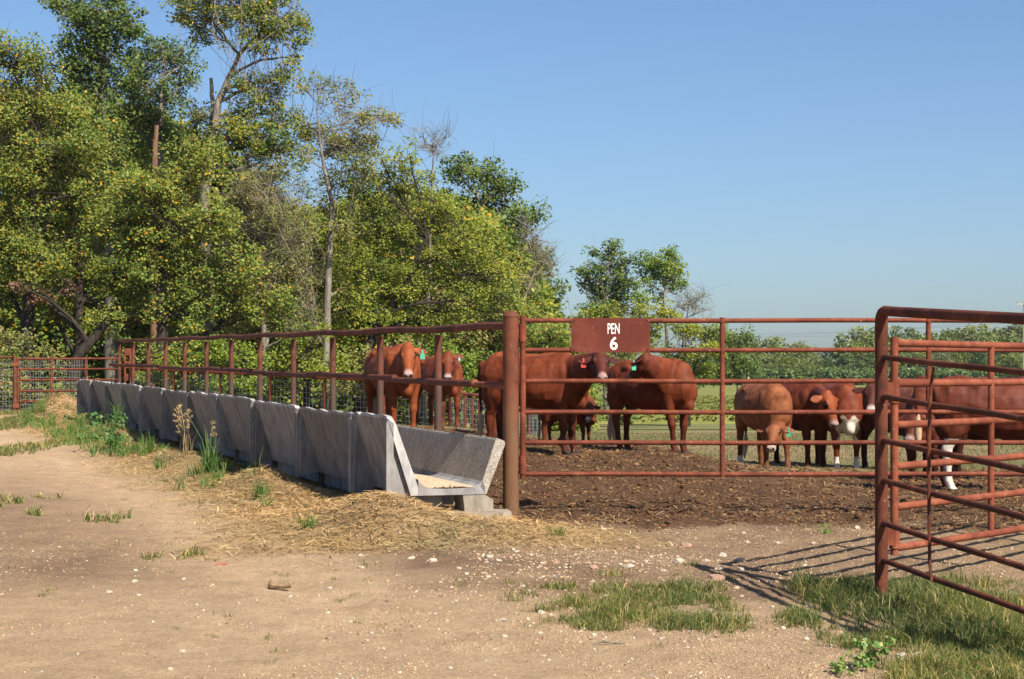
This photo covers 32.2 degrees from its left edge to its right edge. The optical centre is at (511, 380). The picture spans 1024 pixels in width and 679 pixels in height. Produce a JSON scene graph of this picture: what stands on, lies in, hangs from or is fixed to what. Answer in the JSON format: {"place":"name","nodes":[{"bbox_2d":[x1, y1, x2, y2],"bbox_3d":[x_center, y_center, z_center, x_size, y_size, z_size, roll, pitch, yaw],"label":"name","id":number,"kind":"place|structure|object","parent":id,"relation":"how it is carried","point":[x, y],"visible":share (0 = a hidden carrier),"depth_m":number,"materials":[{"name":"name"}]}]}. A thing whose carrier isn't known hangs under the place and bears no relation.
{"place":"outdoors","nodes":[
{"label":"outdoors","id":0,"kind":"place"},
{"bbox_2d":[0,384,1023,678],"bbox_3d":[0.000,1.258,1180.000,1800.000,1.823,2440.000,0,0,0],"label":"ground","id":1,"kind":"structure","parent":0,"point":[48,474],"depth_m":14.33,"materials":[{"name":"soil"}]},
{"bbox_2d":[13,357,16,409],"bbox_3d":[-14.476,0.248,51.700,0.110,1.868,0.110,0,0,0],"label":"gate post","id":2,"kind":"object","parent":1,"relation":"on","point":[14,383],"visible":0.66,"depth_m":51.65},
{"bbox_2d":[13,358,117,409],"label":"gate","id":3,"kind":"structure","parent":2,"relation":"attached to","point":[52,379],"depth_m":51.68,"materials":[{"name":"metal"}]},
{"bbox_2d":[0,313,98,408],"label":"bush","id":4,"kind":"object","parent":1,"relation":"on","point":[11,346],"visible":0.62,"depth_m":54.32,"materials":[{"name":"green plant"}]},
{"bbox_2d":[0,22,122,407],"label":"mulberry tree","id":5,"kind":"object","parent":1,"relation":"on","point":[29,112],"visible":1,"depth_m":55.76,"materials":[{"name":"green plant"}]},
{"bbox_2d":[6,269,141,396],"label":"leaning tree","id":6,"kind":"object","parent":1,"relation":"on","point":[86,346],"visible":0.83,"depth_m":54.55,"materials":[{"name":"brown plant"}]},
{"bbox_2d":[18,84,140,378],"bbox_3d":[-14.363,-4.463,59.350,4.434,10.817,3.359,0,0,0],"label":"young elm","id":7,"kind":"object","parent":1,"relation":"on","point":[77,312],"visible":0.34,"depth_m":58.91,"materials":[{"name":"green plant"}]},
{"bbox_2d":[77,379,107,423],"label":"feed trough","id":8,"kind":"object","parent":1,"relation":"on","point":[83,395],"visible":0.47,"depth_m":41.58,"materials":[{"name":"concrete"}]},
{"bbox_2d":[37,0,153,382],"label":"oak tree","id":9,"kind":"object","parent":1,"relation":"on","point":[99,31],"visible":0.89,"depth_m":65.54,"materials":[{"name":"green plant"}]},
{"bbox_2d":[74,411,131,449],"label":"weed","id":10,"kind":"object","parent":1,"relation":"on","point":[114,440],"visible":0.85,"depth_m":30.01,"materials":[{"name":"green plant"}]},
{"bbox_2d":[91,380,115,422],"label":"feed trough","id":11,"kind":"object","parent":1,"relation":"on","point":[97,395],"visible":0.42,"depth_m":39.35,"materials":[{"name":"concrete"}]},
{"bbox_2d":[9,398,226,490],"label":"grass","id":12,"kind":"structure","parent":1,"relation":"on","point":[87,438],"depth_m":32.73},
{"bbox_2d":[105,382,139,433],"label":"feed trough","id":13,"kind":"object","parent":1,"relation":"on","point":[112,390],"visible":0.34,"depth_m":36.93,"materials":[{"name":"concrete"}]},
{"bbox_2d":[124,348,130,383],"bbox_3d":[-10.938,0.104,50.500,0.210,2.014,0.057,0,0,0],"label":"latch post","id":14,"kind":"object","parent":1,"relation":"on","point":[127,351],"visible":0.55,"depth_m":50.48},
{"bbox_2d":[120,383,159,441],"bbox_3d":[-6.698,0.659,33.982,1.238,1.202,2.446,0,0,-20],"label":"feed trough","id":15,"kind":"object","parent":1,"relation":"on","point":[130,393],"visible":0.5,"depth_m":34.36,"materials":[{"name":"concrete"}]},
{"bbox_2d":[99,29,207,388],"bbox_3d":[-12.916,-5.753,64.299,4.307,14.014,2.679,0,0,-27],"label":"elm tree","id":16,"kind":"object","parent":1,"relation":"on","point":[149,114],"visible":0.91,"depth_m":63.95,"materials":[{"name":"green plant"}]},
{"bbox_2d":[150,125,158,386],"bbox_3d":[-12.197,-3.804,60.500,0.313,9.794,0.271,0,0,0],"label":"dead snag","id":17,"kind":"object","parent":1,"relation":"on","point":[153,330],"visible":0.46,"depth_m":60.42,"materials":[{"name":"wood"}]},
{"bbox_2d":[140,386,182,449],"bbox_3d":[-5.836,0.703,31.668,1.238,1.197,2.446,0,0,-20],"label":"feed trough","id":18,"kind":"object","parent":1,"relation":"on","point":[150,407],"visible":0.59,"depth_m":32.22,"materials":[{"name":"concrete"}]},
{"bbox_2d":[113,316,221,389],"bbox_3d":[-10.514,-0.457,53.290,3.346,2.903,2.210,0,0,36],"label":"bush","id":19,"kind":"object","parent":1,"relation":"on","point":[172,360],"visible":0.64,"depth_m":52.87,"materials":[{"name":"green plant"}]},
{"bbox_2d":[173,404,196,455],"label":"weed","id":20,"kind":"object","parent":1,"relation":"on","point":[186,445],"visible":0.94,"depth_m":25.95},
{"bbox_2d":[161,389,210,454],"bbox_3d":[-4.977,0.756,29.352,1.238,1.201,2.446,0,0,-20],"label":"feed trough","id":21,"kind":"object","parent":1,"relation":"on","point":[171,400],"visible":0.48,"depth_m":30.03,"materials":[{"name":"concrete"}]},
{"bbox_2d":[73,123,306,386],"bbox_3d":[-9.940,-3.465,53.935,7.156,8.968,3.623,0,0,0],"label":"spreading tree","id":22,"kind":"object","parent":1,"relation":"on","point":[157,231],"visible":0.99,"depth_m":53.88,"materials":[{"name":"green plant"}]},
{"bbox_2d":[182,412,227,474],"bbox_3d":[-4.048,0.851,23.922,1.167,0.866,1.270,0,0,41],"label":"weed","id":23,"kind":"object","parent":1,"relation":"on","point":[211,464],"visible":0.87,"depth_m":23.97,"materials":[{"name":"green plant"}]},
{"bbox_2d":[187,391,241,464],"bbox_3d":[-4.122,0.773,27.035,1.238,1.208,2.446,0,0,-20],"label":"feed trough","id":24,"kind":"object","parent":1,"relation":"on","point":[201,406],"visible":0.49,"depth_m":27.39,"materials":[{"name":"concrete"}]},
{"bbox_2d":[177,321,280,397],"bbox_3d":[-8.628,-0.368,54.050,3.111,3.244,2.557,0,0,0],"label":"bush","id":25,"kind":"object","parent":1,"relation":"on","point":[216,354],"visible":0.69,"depth_m":53.84,"materials":[{"name":"green plant"}]},
{"bbox_2d":[209,78,250,393],"bbox_3d":[-9.760,-4.476,60.629,1.488,11.821,1.818,0,0,-44],"label":"forked snag","id":26,"kind":"object","parent":1,"relation":"on","point":[212,99],"visible":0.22,"depth_m":60.92,"materials":[{"name":"brown plant"}]},
{"bbox_2d":[167,96,296,393],"bbox_3d":[-9.532,-4.213,61.313,4.766,11.322,3.237,0,0,19],"label":"box elder","id":27,"kind":"object","parent":1,"relation":"on","point":[197,117],"visible":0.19,"depth_m":61.02,"materials":[{"name":"green plant"}]},
{"bbox_2d":[157,0,320,392],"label":"hackberry tree","id":28,"kind":"object","parent":1,"relation":"on","point":[243,11],"visible":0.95,"depth_m":59.74,"materials":[{"name":"green plant"}]},
{"bbox_2d":[216,394,280,472],"bbox_3d":[-3.279,0.804,24.713,1.238,1.206,2.446,0,0,-20],"label":"feed trough","id":29,"kind":"object","parent":1,"relation":"on","point":[234,421],"visible":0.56,"depth_m":25.06,"materials":[{"name":"concrete"}]},
{"bbox_2d":[240,476,275,498],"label":"weed","id":30,"kind":"object","parent":1,"relation":"on","point":[259,491],"visible":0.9,"depth_m":19.82,"materials":[{"name":"green plant"}]},
{"bbox_2d":[198,140,354,401],"bbox_3d":[-7.478,-3.213,56.758,5.355,9.348,4.177,0,0,0],"label":"tree","id":31,"kind":"object","parent":1,"relation":"on","point":[293,270],"visible":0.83,"depth_m":56.33,"materials":[{"name":"green plant"}]},
{"bbox_2d":[267,580,291,588],"bbox_3d":[-1.771,1.563,13.534,0.185,0.072,0.088,6,-1,-11],"label":"wood chunk","id":32,"kind":"object","parent":1,"relation":"on","point":[272,584],"visible":1,"depth_m":13.52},
{"bbox_2d":[252,400,326,490],"bbox_3d":[-2.411,0.864,22.400,1.238,1.198,2.446,0,0,-20],"label":"feed trough","id":33,"kind":"object","parent":1,"relation":"on","point":[274,431],"visible":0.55,"depth_m":22.65,"materials":[{"name":"concrete"}]},
{"bbox_2d":[130,367,450,426],"bbox_3d":[-6.091,0.636,44.700,0.070,2.009,14.878,0,0,-40],"label":"pen back fence","id":34,"kind":"object","parent":1,"relation":"on","point":[270,390],"visible":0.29,"depth_m":44.44,"materials":[{"name":"black metal"}]},
{"bbox_2d":[0,82,604,431],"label":"woodland","id":35,"kind":"object","parent":1,"relation":"on","point":[50,336],"visible":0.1,"depth_m":67.61,"materials":[{"name":"green plant"}]},
{"bbox_2d":[245,295,360,406],"bbox_3d":[-6.635,-0.593,55.094,4.039,4.334,2.148,0,0,19],"label":"bush","id":36,"kind":"object","parent":1,"relation":"on","point":[300,357],"visible":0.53,"depth_m":54.93,"materials":[{"name":"bright green leaf"},{"name":"dark bark"}]},
{"bbox_2d":[108,322,502,430],"bbox_3d":[-5.288,0.302,32.410,0.166,2.697,30.357,0,0,-20],"label":"feeder fence","id":37,"kind":"object","parent":1,"relation":"on","point":[438,382],"visible":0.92,"depth_m":25.00,"materials":[{"name":"metal"}]},
{"bbox_2d":[295,508,322,529],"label":"weed","id":38,"kind":"object","parent":1,"relation":"on","point":[308,525],"visible":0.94,"depth_m":16.64,"materials":[{"name":"green plant"}]},
{"bbox_2d":[272,183,368,406],"bbox_3d":[-6.819,-2.570,62.176,3.585,8.811,2.887,0,0,0],"label":"young ash","id":39,"kind":"object","parent":1,"relation":"on","point":[342,205],"visible":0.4,"depth_m":62.00,"materials":[{"name":"green plant"}]},
{"bbox_2d":[289,61,424,410],"bbox_3d":[-5.284,-4.315,56.900,4.878,12.052,3.154,0,0,24],"label":"ash tree","id":40,"kind":"object","parent":1,"relation":"on","point":[347,148],"visible":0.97,"depth_m":56.93,"materials":[{"name":"green plant"}]},
{"bbox_2d":[296,407,451,495],"bbox_3d":[-1.557,0.907,20.082,1.238,1.193,2.446,0,0,-20],"label":"feed trough","id":41,"kind":"object","parent":1,"relation":"on","point":[322,440],"visible":0.66,"depth_m":20.10,"materials":[{"name":"concrete"}]},
{"bbox_2d":[318,322,433,404],"bbox_3d":[-3.885,-0.013,56.258,4.060,3.580,3.193,0,0,-21],"label":"bush","id":42,"kind":"object","parent":1,"relation":"on","point":[344,385],"visible":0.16,"depth_m":56.45,"materials":[{"name":"green plant"}]},
{"bbox_2d":[363,342,427,427],"bbox_3d":[-1.686,0.148,26.057,0.675,1.392,2.354,0,0,-17],"label":"cow","id":43,"kind":"object","parent":1,"relation":"on","point":[401,360],"visible":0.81,"depth_m":25.75},
{"bbox_2d":[390,102,461,425],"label":"bare top tree","id":44,"kind":"object","parent":1,"relation":"on","point":[432,151],"visible":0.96,"depth_m":65.79,"materials":[{"name":"grey plant"}]},
{"bbox_2d":[349,412,504,510],"bbox_3d":[-0.890,0.923,18.255,1.238,1.189,1.396,0,0,-20],"label":"feed trough","id":45,"kind":"object","parent":1,"relation":"on","point":[378,457],"visible":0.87,"depth_m":17.97,"materials":[{"name":"concrete"}]},
{"bbox_2d":[413,473,473,487],"bbox_3d":[-1.315,1.026,19.506,0.642,0.079,4.000,0,0,-20],"label":"feed layer","id":46,"kind":"object","parent":45,"relation":"in","point":[425,484],"visible":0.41,"depth_m":18.06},
{"bbox_2d":[321,128,543,412],"bbox_3d":[-2.778,-3.207,58.147,7.680,10.129,3.520,0,0,0],"label":"osage tree","id":47,"kind":"object","parent":1,"relation":"on","point":[402,231],"visible":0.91,"depth_m":58.00,"materials":[{"name":"green plant"}]},
{"bbox_2d":[416,350,463,426],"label":"cow","id":48,"kind":"object","parent":1,"relation":"on","point":[451,367],"visible":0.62,"depth_m":31.22},
{"bbox_2d":[417,331,501,426],"bbox_3d":[-1.414,0.026,55.505,3.539,3.565,2.322,0,0,0],"label":"bush","id":49,"kind":"object","parent":1,"relation":"on","point":[469,361],"visible":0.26,"depth_m":55.61,"materials":[{"name":"green plant"}]},
{"bbox_2d":[448,392,486,430],"bbox_3d":[-0.841,1.026,41.250,0.070,1.600,4.688,0,0,13],"label":"pen back fence","id":50,"kind":"object","parent":1,"relation":"on","point":[464,408],"visible":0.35,"depth_m":40.28,"materials":[{"name":"silver metal"}]},
{"bbox_2d":[442,509,511,519],"bbox_3d":[-0.517,1.418,17.725,1.040,0.225,0.650,0,0,0],"label":"concrete pad","id":51,"kind":"object","parent":1,"relation":"on","point":[499,512],"visible":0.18,"depth_m":17.51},
{"bbox_2d":[407,238,559,368],"bbox_3d":[-1.046,-1.576,61.934,5.972,6.930,3.278,0,0,0],"label":"hedge maple","id":52,"kind":"object","parent":1,"relation":"on","point":[490,339],"visible":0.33,"depth_m":61.87,"materials":[{"name":"green plant"}]},
{"bbox_2d":[420,143,575,426],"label":"oak","id":53,"kind":"object","parent":1,"relation":"on","point":[502,188],"visible":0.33,"depth_m":72.09,"materials":[{"name":"green plant"}]},
{"bbox_2d":[502,310,519,515],"bbox_3d":[-0.011,0.534,18.182,0.176,2.496,0.176,0,0,0],"label":"corner post","id":54,"kind":"object","parent":1,"relation":"on","point":[510,410],"visible":0.92,"depth_m":18.11,"materials":[{"name":"metal"}]},
{"bbox_2d":[518,315,1023,478],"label":"pen gate","id":55,"kind":"structure","parent":54,"relation":"attached to","point":[627,335],"depth_m":18.13,"materials":[{"name":"red metal"}]},
{"bbox_2d":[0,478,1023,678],"bbox_3d":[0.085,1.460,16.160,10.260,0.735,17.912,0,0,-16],"label":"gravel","id":56,"kind":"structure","parent":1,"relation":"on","point":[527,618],"depth_m":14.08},
{"bbox_2d":[0,393,1023,678],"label":"grass","id":57,"kind":"structure","parent":1,"relation":"on","point":[964,623],"depth_m":12.08,"materials":[{"name":"plant"}]},
{"bbox_2d":[3,392,1023,678],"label":"loose straw","id":58,"kind":"object","parent":1,"relation":"on","point":[343,496],"visible":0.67,"depth_m":17.20,"materials":[{"name":"plant"}]},
{"bbox_2d":[481,351,569,439],"bbox_3d":[0.113,0.255,27.784,0.978,1.411,2.180,0,0,-44],"label":"cow","id":59,"kind":"object","parent":1,"relation":"on","point":[494,419],"visible":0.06,"depth_m":27.60},
{"bbox_2d":[499,204,567,413],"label":"bare tree","id":60,"kind":"object","parent":1,"relation":"on","point":[542,257],"visible":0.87,"depth_m":66.03,"materials":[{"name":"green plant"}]},
{"bbox_2d":[519,408,547,437],"bbox_3d":[0.187,1.197,39.750,0.070,1.258,7.637,0,0,-8],"label":"pen back fence","id":61,"kind":"object","parent":1,"relation":"on","point":[528,425],"visible":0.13,"depth_m":38.12,"materials":[{"name":"silver metal"}]},
{"bbox_2d":[493,313,589,431],"bbox_3d":[1.290,-0.223,60.414,3.928,4.150,3.317,0,0,0],"label":"bush","id":62,"kind":"object","parent":1,"relation":"on","point":[548,339],"visible":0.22,"depth_m":59.67,"materials":[{"name":"green plant"}]},
{"bbox_2d":[477,352,620,454],"bbox_3d":[0.575,0.298,24.059,2.461,1.412,0.842,0,0,44],"label":"cow","id":63,"kind":"object","parent":1,"relation":"on","point":[563,396],"visible":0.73,"depth_m":23.93},
{"bbox_2d":[537,395,600,446],"bbox_3d":[0.925,0.612,26.919,0.529,0.828,1.239,0,0,-40],"label":"calf","id":64,"kind":"object","parent":1,"relation":"on","point":[583,420],"visible":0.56,"depth_m":26.89},
{"bbox_2d":[599,355,638,439],"bbox_3d":[2.789,0.433,46.609,1.086,2.407,1.345,0,0,0],"label":"bush","id":65,"kind":"object","parent":1,"relation":"on","point":[621,419],"visible":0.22,"depth_m":46.30,"materials":[{"name":"green plant"}]},
{"bbox_2d":[566,293,680,359],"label":"bush","id":66,"kind":"object","parent":1,"relation":"on","point":[636,310],"visible":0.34,"depth_m":79.49,"materials":[{"name":"green plant"}]},
{"bbox_2d":[591,346,692,397],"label":"bush","id":67,"kind":"object","parent":1,"relation":"on","point":[624,357],"visible":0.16,"depth_m":78.31,"materials":[{"name":"green plant"}]},
{"bbox_2d":[606,353,697,453],"bbox_3d":[2.004,0.335,25.488,1.054,1.456,1.616,0,0,-11],"label":"cow","id":68,"kind":"object","parent":1,"relation":"on","point":[630,396],"visible":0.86,"depth_m":25.07},
{"bbox_2d":[622,243,690,358],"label":"sapling tree","id":69,"kind":"object","parent":1,"relation":"on","point":[667,267],"visible":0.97,"depth_m":89.90,"materials":[{"name":"green plant"}]},
{"bbox_2d":[654,312,732,425],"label":"bush","id":70,"kind":"object","parent":1,"relation":"on","point":[693,329],"visible":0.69,"depth_m":82.21,"materials":[{"name":"green plant"}]},
{"bbox_2d":[408,425,1023,532],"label":"manure clods","id":71,"kind":"object","parent":1,"relation":"on","point":[730,490],"visible":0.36,"depth_m":20.56,"materials":[{"name":"soil"}]},
{"bbox_2d":[409,426,1023,528],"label":"trampled straw","id":72,"kind":"object","parent":1,"relation":"on","point":[824,481],"visible":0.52,"depth_m":20.46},
{"bbox_2d":[692,329,754,364],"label":"distant tree","id":73,"kind":"object","parent":1,"relation":"on","point":[704,355],"visible":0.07,"depth_m":370.28,"materials":[{"name":"green plant"}]},
{"bbox_2d":[734,384,793,467],"bbox_3d":[4.159,0.763,29.199,0.803,1.484,2.004,0,0,-12],"label":"cow","id":74,"kind":"object","parent":1,"relation":"on","point":[765,397],"visible":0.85,"depth_m":28.62},
{"bbox_2d":[751,336,796,357],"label":"distant tree","id":75,"kind":"object","parent":1,"relation":"on","point":[773,340],"visible":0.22,"depth_m":374.06,"materials":[{"name":"green plant"}]},
{"bbox_2d":[771,356,809,378],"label":"distant tree","id":76,"kind":"object","parent":1,"relation":"on","point":[789,360],"visible":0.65,"depth_m":339.55,"materials":[{"name":"green plant"}]},
{"bbox_2d":[772,345,820,368],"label":"distant tree","id":77,"kind":"object","parent":1,"relation":"on","point":[812,358],"visible":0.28,"depth_m":352.52,"materials":[{"name":"green plant"}]},
{"bbox_2d":[757,383,838,466],"bbox_3d":[4.884,0.755,29.816,0.851,1.519,2.579,0,0,-18],"label":"cow","id":78,"kind":"object","parent":1,"relation":"on","point":[811,396],"visible":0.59,"depth_m":29.50},
{"bbox_2d":[816,356,845,378],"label":"distant tree","id":79,"kind":"object","parent":1,"relation":"on","point":[829,362],"visible":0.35,"depth_m":354.01,"materials":[{"name":"green plant"}]},
{"bbox_2d":[809,591,853,609],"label":"grass tuft","id":80,"kind":"object","parent":1,"relation":"on","point":[825,603],"visible":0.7,"depth_m":12.46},
{"bbox_2d":[814,383,862,467],"bbox_3d":[5.454,0.785,29.793,0.818,1.541,1.888,0,0,-4],"label":"cow","id":81,"kind":"object","parent":1,"relation":"on","point":[848,399],"visible":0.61,"depth_m":29.04},
{"bbox_2d":[828,656,862,676],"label":"weed","id":82,"kind":"object","parent":1,"relation":"on","point":[837,665],"visible":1,"depth_m":10.21,"materials":[{"name":"green plant"}]},
{"bbox_2d":[833,325,874,366],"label":"distant tree","id":83,"kind":"object","parent":1,"relation":"on","point":[862,336],"visible":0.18,"depth_m":369.51,"materials":[{"name":"green plant"}]},
{"bbox_2d":[841,355,869,378],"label":"distant tree","id":84,"kind":"object","parent":1,"relation":"on","point":[852,361],"visible":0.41,"depth_m":342.72,"materials":[{"name":"green plant"}]},
{"bbox_2d":[837,339,874,367],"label":"distant tree","id":85,"kind":"object","parent":1,"relation":"on","point":[857,344],"visible":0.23,"depth_m":353.06,"materials":[{"name":"green plant"}]},
{"bbox_2d":[694,366,1020,384],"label":"treeline brush","id":86,"kind":"object","parent":1,"relation":"on","point":[863,373],"visible":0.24,"depth_m":338.86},
{"bbox_2d":[833,636,895,669],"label":"weed","id":87,"kind":"object","parent":1,"relation":"on","point":[862,645],"visible":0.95,"depth_m":10.36,"materials":[{"name":"green plant"}]},
{"bbox_2d":[852,383,922,470],"bbox_3d":[5.857,0.783,28.625,1.472,1.524,1.820,0,0,-24],"label":"cow","id":88,"kind":"object","parent":1,"relation":"on","point":[868,403],"visible":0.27,"depth_m":28.12},
{"bbox_2d":[869,325,923,347],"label":"distant tree","id":89,"kind":"object","parent":1,"relation":"on","point":[907,331],"visible":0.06,"depth_m":368.83,"materials":[{"name":"green plant"}]},
{"bbox_2d":[898,387,939,480],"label":"cow","id":90,"kind":"object","parent":1,"relation":"on","point":[909,432],"visible":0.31,"depth_m":24.32},
{"bbox_2d":[921,352,959,375],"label":"distant tree","id":91,"kind":"object","parent":1,"relation":"on","point":[943,355],"visible":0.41,"depth_m":341.67,"materials":[{"name":"green plant"}]},
{"bbox_2d":[875,306,1023,613],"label":"corral fence","id":92,"kind":"object","parent":1,"relation":"on","point":[882,442],"visible":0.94,"depth_m":12.24,"materials":[{"name":"metal"}]},
{"bbox_2d":[888,337,1023,554],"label":"swing gate","id":93,"kind":"structure","parent":92,"relation":"attached to","point":[895,384],"depth_m":13.79,"materials":[{"name":"metal"}]},
{"bbox_2d":[940,352,974,370],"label":"distant tree","id":94,"kind":"object","parent":1,"relation":"on","point":[961,359],"visible":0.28,"depth_m":345.06,"materials":[{"name":"green plant"}]},
{"bbox_2d":[920,432,997,478],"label":"cow","id":95,"kind":"object","parent":1,"relation":"on","point":[959,448],"visible":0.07,"depth_m":24.46},
{"bbox_2d":[913,375,1023,490],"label":"cow","id":96,"kind":"object","parent":1,"relation":"on","point":[1008,397],"visible":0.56,"depth_m":21.77},
{"bbox_2d":[946,327,999,339],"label":"distant tree","id":97,"kind":"object","parent":1,"relation":"on","point":[958,329],"visible":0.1,"depth_m":366.74,"materials":[{"name":"green plant"}]},
{"bbox_2d":[957,352,994,370],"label":"distant tree","id":98,"kind":"object","parent":1,"relation":"on","point":[978,356],"visible":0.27,"depth_m":344.67,"materials":[{"name":"green plant"}]},
{"bbox_2d":[957,323,1009,335],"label":"distant tree","id":99,"kind":"object","parent":1,"relation":"on","point":[978,331],"visible":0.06,"depth_m":375.09,"materials":[{"name":"green plant"}]},
{"bbox_2d":[988,331,1022,366],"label":"distant tree","id":100,"kind":"object","parent":1,"relation":"on","point":[1010,338],"visible":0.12,"depth_m":356.41,"materials":[{"name":"green plant"}]},
{"bbox_2d":[993,324,1022,353],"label":"distant tree","id":101,"kind":"object","parent":1,"relation":"on","point":[1011,329],"visible":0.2,"depth_m":369.19,"materials":[{"name":"green plant"}]},
{"bbox_2d":[994,353,1021,368],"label":"distant tree","id":102,"kind":"object","parent":1,"relation":"on","point":[1009,358],"visible":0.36,"depth_m":340.79,"materials":[{"name":"green plant"}]},
{"bbox_2d":[1002,353,1022,375],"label":"distant tree","id":103,"kind":"object","parent":1,"relation":"on","point":[1016,360],"visible":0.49,"depth_m":340.19,"materials":[{"name":"green plant"}]},
{"bbox_2d":[0,0,1023,369],"label":"sky","id":104,"kind":"structure","parent":0,"point":[803,158],"materials":[{"name":"blue"}]},
{"bbox_2d":[275,385,865,423],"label":"crop field","id":105,"kind":"structure","parent":0,"point":[709,390],"depth_m":88.45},
{"bbox_2d":[566,235,644,409],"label":"walnut tree","id":106,"kind":"object","parent":105,"relation":"on","point":[601,290],"visible":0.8,"depth_m":92.15,"materials":[{"name":"green plant"}]},
{"bbox_2d":[595,394,734,421],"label":"crop leaves","id":107,"kind":"object","parent":105,"relation":"on","point":[716,405],"visible":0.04,"depth_m":118.83,"materials":[{"name":"green plant"}]},
{"bbox_2d":[668,275,726,361],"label":"bare sapling","id":108,"kind":"object","parent":105,"relation":"on","point":[691,303],"visible":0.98,"depth_m":87.89,"materials":[{"name":"grey plant"}]},
{"bbox_2d":[705,323,762,389],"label":"bush","id":109,"kind":"object","parent":105,"relation":"on","point":[744,362],"visible":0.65,"depth_m":129.55,"materials":[{"name":"green plant"}]},
{"bbox_2d":[400,423,1023,471],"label":"pasture grass","id":110,"kind":"structure","parent":0,"point":[732,437],"depth_m":38.63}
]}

